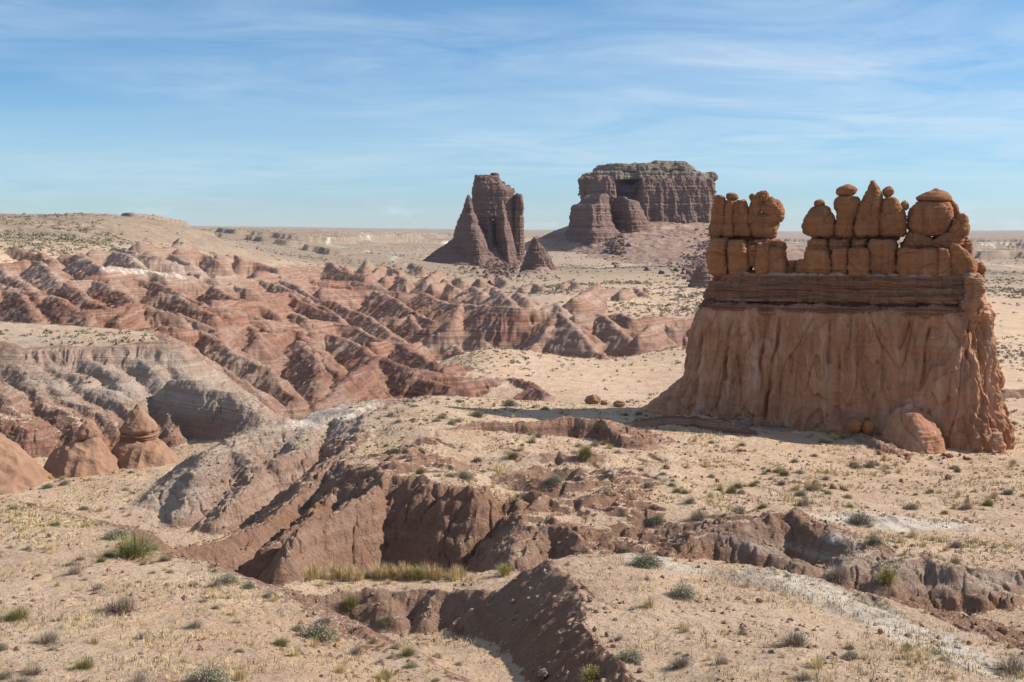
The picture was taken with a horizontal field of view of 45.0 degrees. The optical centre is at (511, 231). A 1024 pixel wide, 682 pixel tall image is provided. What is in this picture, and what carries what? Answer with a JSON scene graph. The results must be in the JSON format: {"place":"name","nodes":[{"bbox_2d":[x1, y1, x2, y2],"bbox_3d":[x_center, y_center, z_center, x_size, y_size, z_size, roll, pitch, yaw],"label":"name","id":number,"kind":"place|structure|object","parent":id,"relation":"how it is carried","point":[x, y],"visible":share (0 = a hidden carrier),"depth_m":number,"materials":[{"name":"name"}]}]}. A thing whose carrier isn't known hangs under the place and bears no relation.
{"place":"outdoors","nodes":[
{"label":"outdoors","id":0,"kind":"place"},
{"bbox_2d":[0,221,1023,681],"bbox_3d":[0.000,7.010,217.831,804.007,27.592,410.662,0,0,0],"label":"ground","id":1,"kind":"structure","parent":0,"point":[380,519],"depth_m":41.81,"materials":[{"name":"sand"}]},
{"bbox_2d":[0,670,18,679],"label":"sagebrush","id":2,"kind":"object","parent":1,"relation":"on","point":[7,674],"visible":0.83,"depth_m":17.66,"materials":[{"name":"green plant"}]},
{"bbox_2d":[0,605,35,622],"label":"green bush","id":3,"kind":"object","parent":1,"relation":"on","point":[13,614],"visible":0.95,"depth_m":22.62,"materials":[{"name":"plant"}]},
{"bbox_2d":[4,671,33,681],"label":"dry brush","id":4,"kind":"object","parent":1,"relation":"on","point":[22,679],"visible":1,"depth_m":17.39,"materials":[{"name":"plant"}]},
{"bbox_2d":[0,433,53,494],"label":"mud cone","id":5,"kind":"object","parent":1,"relation":"on","point":[21,469],"visible":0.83,"depth_m":63.55,"materials":[{"name":"stone"}]},
{"bbox_2d":[19,661,37,673],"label":"grass tuft","id":6,"kind":"object","parent":1,"relation":"on","point":[26,666],"visible":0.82,"depth_m":18.07,"materials":[{"name":"plant"}]},
{"bbox_2d":[19,664,48,676],"bbox_3d":[-6.936,6.365,17.902,0.561,0.183,0.493,2,1,-25],"label":"dry brush","id":7,"kind":"object","parent":1,"relation":"on","point":[31,670],"visible":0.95,"depth_m":17.89,"materials":[{"name":"plant"}]},
{"bbox_2d":[41,482,54,488],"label":"sagebrush","id":8,"kind":"object","parent":1,"relation":"on","point":[47,485],"visible":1,"depth_m":62.61,"materials":[{"name":"green plant"}]},
{"bbox_2d":[27,627,69,645],"bbox_3d":[-7.628,6.678,20.273,0.811,0.323,0.722,6,6,37],"label":"dry brush","id":9,"kind":"object","parent":1,"relation":"on","point":[47,638],"visible":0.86,"depth_m":20.31,"materials":[{"name":"plant"}]},
{"bbox_2d":[60,562,85,575],"bbox_3d":[-10.240,7.930,28.957,0.704,0.332,0.744,0,4,8],"label":"dry brush","id":10,"kind":"object","parent":1,"relation":"on","point":[75,571],"visible":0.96,"depth_m":28.91,"materials":[{"name":"plant"}]},
{"bbox_2d":[44,419,119,478],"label":"mud cone","id":11,"kind":"object","parent":1,"relation":"on","point":[87,452],"visible":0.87,"depth_m":66.42,"materials":[{"name":"stone"}]},
{"bbox_2d":[65,655,106,670],"bbox_3d":[-6.343,6.414,18.320,0.673,0.221,0.657,1,-3,-44],"label":"green bush","id":12,"kind":"object","parent":1,"relation":"on","point":[84,664],"visible":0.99,"depth_m":18.33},
{"bbox_2d":[83,632,100,643],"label":"grass tuft","id":13,"kind":"object","parent":1,"relation":"on","point":[95,640],"visible":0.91,"depth_m":20.31,"materials":[{"name":"plant"}]},
{"bbox_2d":[101,526,133,540],"bbox_3d":[-11.322,8.666,35.525,1.231,0.388,1.151,-4,7,-31],"label":"sagebrush","id":14,"kind":"object","parent":1,"relation":"on","point":[116,534],"visible":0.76,"depth_m":35.46,"materials":[{"name":"green plant"}]},
{"bbox_2d":[97,590,153,615],"bbox_3d":[-7.505,7.176,23.756,1.136,0.491,1.281,1,-5,19],"label":"dry brush","id":15,"kind":"object","parent":1,"relation":"on","point":[121,607],"visible":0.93,"depth_m":23.70,"materials":[{"name":"plant"}]},
{"bbox_2d":[96,529,166,560],"bbox_3d":[-9.882,8.213,32.139,2.111,0.793,2.471,-1,6,-17],"label":"green bush","id":16,"kind":"object","parent":1,"relation":"on","point":[133,549],"visible":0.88,"depth_m":32.09,"materials":[{"name":"plant"}]},
{"bbox_2d":[118,670,152,681],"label":"dry brush","id":17,"kind":"object","parent":1,"relation":"on","point":[139,679],"visible":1,"depth_m":17.41,"materials":[{"name":"plant"}]},
{"bbox_2d":[111,404,180,468],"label":"mud cone","id":18,"kind":"object","parent":1,"relation":"on","point":[139,444],"visible":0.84,"depth_m":68.62,"materials":[{"name":"stone"}]},
{"bbox_2d":[155,552,171,561],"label":"dry brush","id":19,"kind":"object","parent":1,"relation":"on","point":[162,558],"visible":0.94,"depth_m":31.34,"materials":[{"name":"plant"}]},
{"bbox_2d":[183,618,205,629],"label":"dry brush","id":20,"kind":"object","parent":1,"relation":"on","point":[196,624],"visible":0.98,"depth_m":22.59,"materials":[{"name":"plant"}]},
{"bbox_2d":[180,659,233,681],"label":"sagebrush","id":21,"kind":"object","parent":1,"relation":"on","point":[207,674],"visible":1,"depth_m":17.50,"materials":[{"name":"green plant"}]},
{"bbox_2d":[208,580,222,588],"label":"dry brush","id":22,"kind":"object","parent":1,"relation":"on","point":[217,584],"visible":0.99,"depth_m":27.55,"materials":[{"name":"plant"}]},
{"bbox_2d":[216,572,242,585],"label":"sagebrush","id":23,"kind":"object","parent":1,"relation":"on","point":[226,579],"visible":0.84,"depth_m":28.28,"materials":[{"name":"green plant"}]},
{"bbox_2d":[225,667,256,681],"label":"grass tuft","id":24,"kind":"object","parent":1,"relation":"on","point":[240,676],"visible":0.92,"depth_m":17.91,"materials":[{"name":"plant"}]},
{"bbox_2d":[240,581,256,588],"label":"sagebrush","id":25,"kind":"object","parent":1,"relation":"on","point":[246,585],"visible":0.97,"depth_m":27.67,"materials":[{"name":"green plant"}]},
{"bbox_2d":[262,591,277,598],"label":"sagebrush","id":26,"kind":"object","parent":1,"relation":"on","point":[268,595],"visible":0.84,"depth_m":26.82,"materials":[{"name":"green plant"}]},
{"bbox_2d":[270,636,294,647],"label":"green bush","id":27,"kind":"object","parent":1,"relation":"on","point":[282,643],"visible":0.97,"depth_m":22.57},
{"bbox_2d":[283,646,301,656],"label":"grass tuft","id":28,"kind":"object","parent":1,"relation":"on","point":[295,652],"visible":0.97,"depth_m":20.88,"materials":[{"name":"plant"}]},
{"bbox_2d":[290,624,305,631],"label":"sagebrush","id":29,"kind":"object","parent":1,"relation":"on","point":[296,628],"visible":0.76,"depth_m":24.46,"materials":[{"name":"green plant"}]},
{"bbox_2d":[300,564,318,580],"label":"grass clump","id":30,"kind":"object","parent":1,"relation":"on","point":[307,576],"visible":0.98,"depth_m":31.84,"materials":[{"name":"plant"}]},
{"bbox_2d":[305,562,320,579],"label":"grass clump","id":31,"kind":"object","parent":1,"relation":"on","point":[313,574],"visible":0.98,"depth_m":32.00,"materials":[{"name":"plant"}]},
{"bbox_2d":[306,635,320,648],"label":"grass tuft","id":32,"kind":"object","parent":1,"relation":"on","point":[315,644],"visible":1,"depth_m":22.92,"materials":[{"name":"plant"}]},
{"bbox_2d":[297,619,340,646],"bbox_3d":[-3.762,7.735,23.998,1.127,0.430,0.932,-1,1,9],"label":"sagebrush","id":33,"kind":"object","parent":1,"relation":"on","point":[319,632],"visible":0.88,"depth_m":23.92,"materials":[{"name":"green plant"}]},
{"bbox_2d":[317,562,329,579],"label":"grass clump","id":34,"kind":"object","parent":1,"relation":"on","point":[322,574],"visible":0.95,"depth_m":32.21,"materials":[{"name":"plant"}]},
{"bbox_2d":[328,558,344,577],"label":"grass clump","id":35,"kind":"object","parent":1,"relation":"on","point":[332,570],"visible":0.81,"depth_m":32.58,"materials":[{"name":"plant"}]},
{"bbox_2d":[328,561,346,578],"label":"grass clump","id":36,"kind":"object","parent":1,"relation":"on","point":[339,575],"visible":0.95,"depth_m":32.43,"materials":[{"name":"plant"}]},
{"bbox_2d":[333,660,353,673],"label":"grass tuft","id":37,"kind":"object","parent":1,"relation":"on","point":[341,671],"visible":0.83,"depth_m":20.10,"materials":[{"name":"plant"}]},
{"bbox_2d":[336,562,356,581],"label":"grass clump","id":38,"kind":"object","parent":1,"relation":"on","point":[347,575],"visible":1,"depth_m":32.20,"materials":[{"name":"plant"}]},
{"bbox_2d":[339,594,359,611],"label":"green bush","id":39,"kind":"object","parent":1,"relation":"on","point":[351,603],"visible":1,"depth_m":30.44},
{"bbox_2d":[347,644,365,655],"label":"dry brush","id":40,"kind":"object","parent":1,"relation":"on","point":[357,648],"visible":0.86,"depth_m":23.43,"materials":[{"name":"plant"}]},
{"bbox_2d":[349,563,366,580],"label":"grass clump","id":41,"kind":"object","parent":1,"relation":"on","point":[358,577],"visible":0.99,"depth_m":32.26,"materials":[{"name":"plant"}]},
{"bbox_2d":[369,561,382,578],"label":"grass clump","id":42,"kind":"object","parent":1,"relation":"on","point":[377,576],"visible":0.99,"depth_m":32.61,"materials":[{"name":"plant"}]},
{"bbox_2d":[374,669,391,680],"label":"grass tuft","id":43,"kind":"object","parent":1,"relation":"on","point":[384,678],"visible":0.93,"depth_m":20.57,"materials":[{"name":"plant"}]},
{"bbox_2d":[372,667,394,681],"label":"green bush","id":44,"kind":"object","parent":1,"relation":"on","point":[386,673],"visible":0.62,"depth_m":20.77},
{"bbox_2d":[380,613,395,624],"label":"sagebrush","id":45,"kind":"object","parent":1,"relation":"on","point":[387,619],"visible":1,"depth_m":29.58,"materials":[{"name":"green plant"}]},
{"bbox_2d":[378,560,399,579],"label":"grass clump","id":46,"kind":"object","parent":1,"relation":"on","point":[389,573],"visible":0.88,"depth_m":32.44,"materials":[{"name":"plant"}]},
{"bbox_2d":[389,560,409,579],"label":"grass clump","id":47,"kind":"object","parent":1,"relation":"on","point":[398,574],"visible":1,"depth_m":32.37,"materials":[{"name":"plant"}]},
{"bbox_2d":[394,561,412,578],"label":"grass clump","id":48,"kind":"object","parent":1,"relation":"on","point":[406,570],"visible":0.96,"depth_m":32.44,"materials":[{"name":"plant"}]},
{"bbox_2d":[395,644,419,657],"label":"green bush","id":49,"kind":"object","parent":1,"relation":"on","point":[407,652],"visible":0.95,"depth_m":23.30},
{"bbox_2d":[402,661,418,668],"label":"sagebrush","id":50,"kind":"object","parent":1,"relation":"on","point":[410,665],"visible":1,"depth_m":22.13,"materials":[{"name":"green plant"}]},
{"bbox_2d":[399,564,424,581],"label":"yellow bush","id":51,"kind":"object","parent":1,"relation":"on","point":[416,577],"visible":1,"depth_m":32.26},
{"bbox_2d":[418,560,432,579],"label":"grass clump","id":52,"kind":"object","parent":1,"relation":"on","point":[425,573],"visible":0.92,"depth_m":32.28,"materials":[{"name":"plant"}]},
{"bbox_2d":[425,563,436,580],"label":"grass clump","id":53,"kind":"object","parent":1,"relation":"on","point":[431,576],"visible":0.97,"depth_m":32.31,"materials":[{"name":"plant"}]},
{"bbox_2d":[431,563,444,580],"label":"grass clump","id":54,"kind":"object","parent":1,"relation":"on","point":[437,576],"visible":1,"depth_m":32.31,"materials":[{"name":"plant"}]},
{"bbox_2d":[446,567,459,581],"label":"grass clump","id":55,"kind":"object","parent":1,"relation":"on","point":[454,578],"visible":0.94,"depth_m":32.27,"materials":[{"name":"plant"}]},
{"bbox_2d":[455,565,466,577],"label":"grass clump","id":56,"kind":"object","parent":1,"relation":"on","point":[461,574],"visible":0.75,"depth_m":32.88,"materials":[{"name":"plant"}]},
{"bbox_2d":[457,470,475,481],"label":"sagebrush","id":57,"kind":"object","parent":1,"relation":"on","point":[466,475],"visible":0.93,"depth_m":49.55,"materials":[{"name":"green plant"}]},
{"bbox_2d":[421,173,524,265],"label":"butte","id":58,"kind":"object","parent":1,"relation":"on","point":[490,224],"visible":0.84,"depth_m":679.49,"materials":[{"name":"stone"}]},
{"bbox_2d":[469,410,485,417],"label":"sagebrush","id":59,"kind":"object","parent":1,"relation":"on","point":[479,413],"visible":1,"depth_m":69.23,"materials":[{"name":"green plant"}]},
{"bbox_2d":[493,561,515,576],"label":"yellow bush","id":60,"kind":"object","parent":1,"relation":"on","point":[505,570],"visible":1,"depth_m":31.82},
{"bbox_2d":[500,398,518,406],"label":"sagebrush","id":61,"kind":"object","parent":1,"relation":"on","point":[510,403],"visible":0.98,"depth_m":74.92,"materials":[{"name":"green plant"}]},
{"bbox_2d":[0,379,1023,681],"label":"dry grass","id":62,"kind":"structure","parent":1,"relation":"on","point":[42,521],"depth_m":27.89,"materials":[{"name":"plant"}]},
{"bbox_2d":[0,394,1023,681],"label":"pebbles","id":63,"kind":"object","parent":1,"relation":"on","point":[382,662],"visible":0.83,"depth_m":30.68,"materials":[{"name":"stone"}]},
{"bbox_2d":[503,451,520,458],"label":"green bush","id":64,"kind":"object","parent":1,"relation":"on","point":[512,455],"visible":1,"depth_m":56.34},
{"bbox_2d":[537,668,548,680],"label":"boulder","id":65,"kind":"object","parent":1,"relation":"on","point":[542,674],"visible":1,"depth_m":21.35,"materials":[{"name":"stone"}]},
{"bbox_2d":[546,473,562,484],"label":"sagebrush","id":66,"kind":"object","parent":1,"relation":"on","point":[553,479],"visible":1,"depth_m":49.52,"materials":[{"name":"green plant"}]},
{"bbox_2d":[454,228,710,285],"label":"scree","id":67,"kind":"structure","parent":1,"relation":"on","point":[615,248],"depth_m":665.86,"materials":[{"name":"stone"}]},
{"bbox_2d":[574,445,596,462],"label":"green bush","id":68,"kind":"object","parent":1,"relation":"on","point":[585,452],"visible":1,"depth_m":55.68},
{"bbox_2d":[575,664,603,681],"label":"yellow bush","id":69,"kind":"object","parent":1,"relation":"on","point":[592,675],"visible":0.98,"depth_m":19.88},
{"bbox_2d":[584,394,600,403],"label":"boulder","id":70,"kind":"object","parent":1,"relation":"on","point":[592,399],"visible":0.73,"depth_m":81.69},
{"bbox_2d":[613,400,624,406],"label":"boulder","id":71,"kind":"object","parent":1,"relation":"on","point":[617,403],"visible":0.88,"depth_m":77.60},
{"bbox_2d":[611,648,646,663],"bbox_3d":[1.899,6.851,19.969,0.676,0.215,0.688,0,-2,-42],"label":"sagebrush","id":72,"kind":"object","parent":1,"relation":"on","point":[630,655],"visible":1,"depth_m":19.97,"materials":[{"name":"green plant"}]},
{"bbox_2d":[636,596,655,608],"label":"grass tuft","id":73,"kind":"object","parent":1,"relation":"on","point":[651,604],"visible":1,"depth_m":23.55,"materials":[{"name":"plant"}]},
{"bbox_2d":[626,550,668,569],"bbox_3d":[2.971,7.213,27.242,1.130,0.373,1.094,4,2,-12],"label":"sagebrush","id":74,"kind":"object","parent":1,"relation":"on","point":[647,560],"visible":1,"depth_m":27.19,"materials":[{"name":"green plant"}]},
{"bbox_2d":[641,480,655,488],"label":"dry brush","id":75,"kind":"object","parent":1,"relation":"on","point":[648,485],"visible":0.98,"depth_m":49.77,"materials":[{"name":"plant"}]},
{"bbox_2d":[645,514,669,525],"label":"sagebrush","id":76,"kind":"object","parent":1,"relation":"on","point":[657,518],"visible":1,"depth_m":43.21,"materials":[{"name":"green plant"}]},
{"bbox_2d":[666,654,696,670],"bbox_3d":[2.647,6.790,19.479,0.627,0.238,0.660,1,1,7],"label":"dry brush","id":77,"kind":"object","parent":1,"relation":"on","point":[680,664],"visible":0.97,"depth_m":19.47,"materials":[{"name":"plant"}]},
{"bbox_2d":[665,582,700,602],"bbox_3d":[3.339,7.126,24.538,0.864,0.319,0.906,-4,3,6],"label":"sagebrush","id":78,"kind":"object","parent":1,"relation":"on","point":[678,592],"visible":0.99,"depth_m":24.45,"materials":[{"name":"green plant"}]},
{"bbox_2d":[682,497,697,504],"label":"dry brush","id":79,"kind":"object","parent":1,"relation":"on","point":[690,501],"visible":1,"depth_m":45.77,"materials":[{"name":"plant"}]},
{"bbox_2d":[687,509,709,521],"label":"dry brush","id":80,"kind":"object","parent":1,"relation":"on","point":[696,516],"visible":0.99,"depth_m":42.92,"materials":[{"name":"plant"}]},
{"bbox_2d":[705,655,732,665],"bbox_3d":[3.285,6.733,19.389,0.498,0.192,0.445,-1,-5,9],"label":"dry brush","id":81,"kind":"object","parent":1,"relation":"on","point":[723,661],"visible":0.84,"depth_m":19.39,"materials":[{"name":"plant"}]},
{"bbox_2d":[729,505,746,513],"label":"sagebrush","id":82,"kind":"object","parent":1,"relation":"on","point":[739,508],"visible":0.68,"depth_m":44.02,"materials":[{"name":"green plant"}]},
{"bbox_2d":[768,627,815,648],"bbox_3d":[4.762,6.836,20.748,0.939,0.366,0.838,1,5,-25],"label":"dry brush","id":83,"kind":"object","parent":1,"relation":"on","point":[795,640],"visible":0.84,"depth_m":20.73,"materials":[{"name":"plant"}]},
{"bbox_2d":[789,670,815,681],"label":"dry brush","id":84,"kind":"object","parent":1,"relation":"on","point":[798,677],"visible":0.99,"depth_m":18.14,"materials":[{"name":"plant"}]},
{"bbox_2d":[795,497,812,506],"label":"dry brush","id":85,"kind":"object","parent":1,"relation":"on","point":[802,502],"visible":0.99,"depth_m":46.05,"materials":[{"name":"plant"}]},
{"bbox_2d":[805,653,828,668],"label":"grass tuft","id":86,"kind":"object","parent":1,"relation":"on","point":[816,661],"visible":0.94,"depth_m":18.90,"materials":[{"name":"plant"}]},
{"bbox_2d":[639,180,1015,453],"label":"rock formation","id":87,"kind":"object","parent":1,"relation":"on","point":[856,312],"visible":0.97,"depth_m":70.33,"materials":[{"name":"stone"}]},
{"bbox_2d":[815,564,856,586],"bbox_3d":[9.606,10.041,36.342,1.323,0.562,1.630,-4,4,-8],"label":"dry brush","id":88,"kind":"object","parent":1,"relation":"on","point":[838,576],"visible":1,"depth_m":36.28,"materials":[{"name":"plant"}]},
{"bbox_2d":[838,650,862,659],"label":"sagebrush","id":89,"kind":"object","parent":1,"relation":"on","point":[853,655],"visible":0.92,"depth_m":19.84,"materials":[{"name":"green plant"}]},
{"bbox_2d":[847,417,862,433],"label":"boulder","id":90,"kind":"object","parent":1,"relation":"on","point":[855,426],"visible":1,"depth_m":67.91,"materials":[{"name":"orange stone"}]},
{"bbox_2d":[845,510,875,526],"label":"sagebrush","id":91,"kind":"object","parent":1,"relation":"on","point":[860,519],"visible":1,"depth_m":42.54,"materials":[{"name":"green plant"}]},
{"bbox_2d":[862,420,873,435],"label":"boulder","id":92,"kind":"object","parent":1,"relation":"on","point":[868,428],"visible":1,"depth_m":67.69,"materials":[{"name":"orange stone"}]},
{"bbox_2d":[863,534,884,545],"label":"sagebrush","id":93,"kind":"object","parent":1,"relation":"on","point":[875,540],"visible":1,"depth_m":39.16,"materials":[{"name":"green plant"}]},
{"bbox_2d":[870,566,904,584],"bbox_3d":[10.862,9.924,35.811,0.996,0.544,1.115,0,0,-28],"label":"yellow bush","id":94,"kind":"object","parent":1,"relation":"on","point":[887,576],"visible":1,"depth_m":35.79,"materials":[{"name":"plant"}]},
{"bbox_2d":[903,502,918,509],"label":"sagebrush","id":95,"kind":"object","parent":1,"relation":"on","point":[911,506],"visible":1,"depth_m":46.46,"materials":[{"name":"green plant"}]},
{"bbox_2d":[948,554,963,565],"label":"dry brush","id":96,"kind":"object","parent":1,"relation":"on","point":[955,560],"visible":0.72,"depth_m":37.96,"materials":[{"name":"plant"}]},
{"bbox_2d":[948,541,965,547],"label":"sagebrush","id":97,"kind":"object","parent":1,"relation":"on","point":[957,544],"visible":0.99,"depth_m":40.17,"materials":[{"name":"green plant"}]},
{"bbox_2d":[956,502,974,509],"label":"dry brush","id":98,"kind":"object","parent":1,"relation":"on","point":[966,506],"visible":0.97,"depth_m":46.68,"materials":[{"name":"plant"}]},
{"bbox_2d":[977,499,995,507],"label":"green bush","id":99,"kind":"object","parent":1,"relation":"on","point":[987,503],"visible":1,"depth_m":47.24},
{"bbox_2d":[997,625,1008,633],"bbox_3d":[10.664,8.647,26.847,0.265,0.218,0.210,0,0,0],"label":"boulder","id":100,"kind":"object","parent":1,"relation":"on","point":[1003,629],"visible":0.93,"depth_m":26.79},
{"bbox_2d":[984,650,1023,677],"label":"dry brush","id":101,"kind":"object","parent":1,"relation":"on","point":[1013,668],"visible":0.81,"depth_m":20.09,"materials":[{"name":"plant"}]},
{"bbox_2d":[999,488,1018,494],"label":"dry brush","id":102,"kind":"object","parent":1,"relation":"on","point":[1009,492],"visible":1,"depth_m":50.82,"materials":[{"name":"plant"}]},
{"bbox_2d":[0,237,1023,455],"bbox_3d":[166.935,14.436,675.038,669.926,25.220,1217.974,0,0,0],"label":"badland hills","id":103,"kind":"structure","parent":0,"point":[289,342],"depth_m":150.14,"materials":[{"name":"stone"}]},
{"bbox_2d":[512,237,562,273],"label":"rock spire","id":104,"kind":"object","parent":103,"relation":"on","point":[537,258],"visible":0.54,"depth_m":510.30,"materials":[{"name":"stone"}]},
{"bbox_2d":[687,263,712,287],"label":"rock spire","id":105,"kind":"object","parent":103,"relation":"on","point":[701,276],"visible":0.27,"depth_m":350.70,"materials":[{"name":"stone"}]},
{"bbox_2d":[0,213,1023,286],"bbox_3d":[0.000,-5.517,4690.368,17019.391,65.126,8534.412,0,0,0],"label":"desert plain","id":106,"kind":"structure","parent":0,"point":[209,240],"depth_m":662.78,"materials":[{"name":"sand"}]},
{"bbox_2d":[0,212,1023,413],"bbox_3d":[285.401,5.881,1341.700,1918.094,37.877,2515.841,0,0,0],"label":"distant scrub","id":107,"kind":"object","parent":106,"relation":"on","point":[104,242],"visible":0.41,"depth_m":343.81,"materials":[{"name":"green plant"}]},
{"bbox_2d":[0,0,1023,230],"label":"sky","id":108,"kind":"structure","parent":0,"point":[232,113],"materials":[{"name":"blue"}]},
{"bbox_2d":[525,160,805,263],"bbox_3d":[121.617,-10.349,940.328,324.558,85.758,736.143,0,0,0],"label":"butte","id":109,"kind":"object","parent":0,"point":[646,207],"visible":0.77,"depth_m":886.92,"materials":[{"name":"stone"}]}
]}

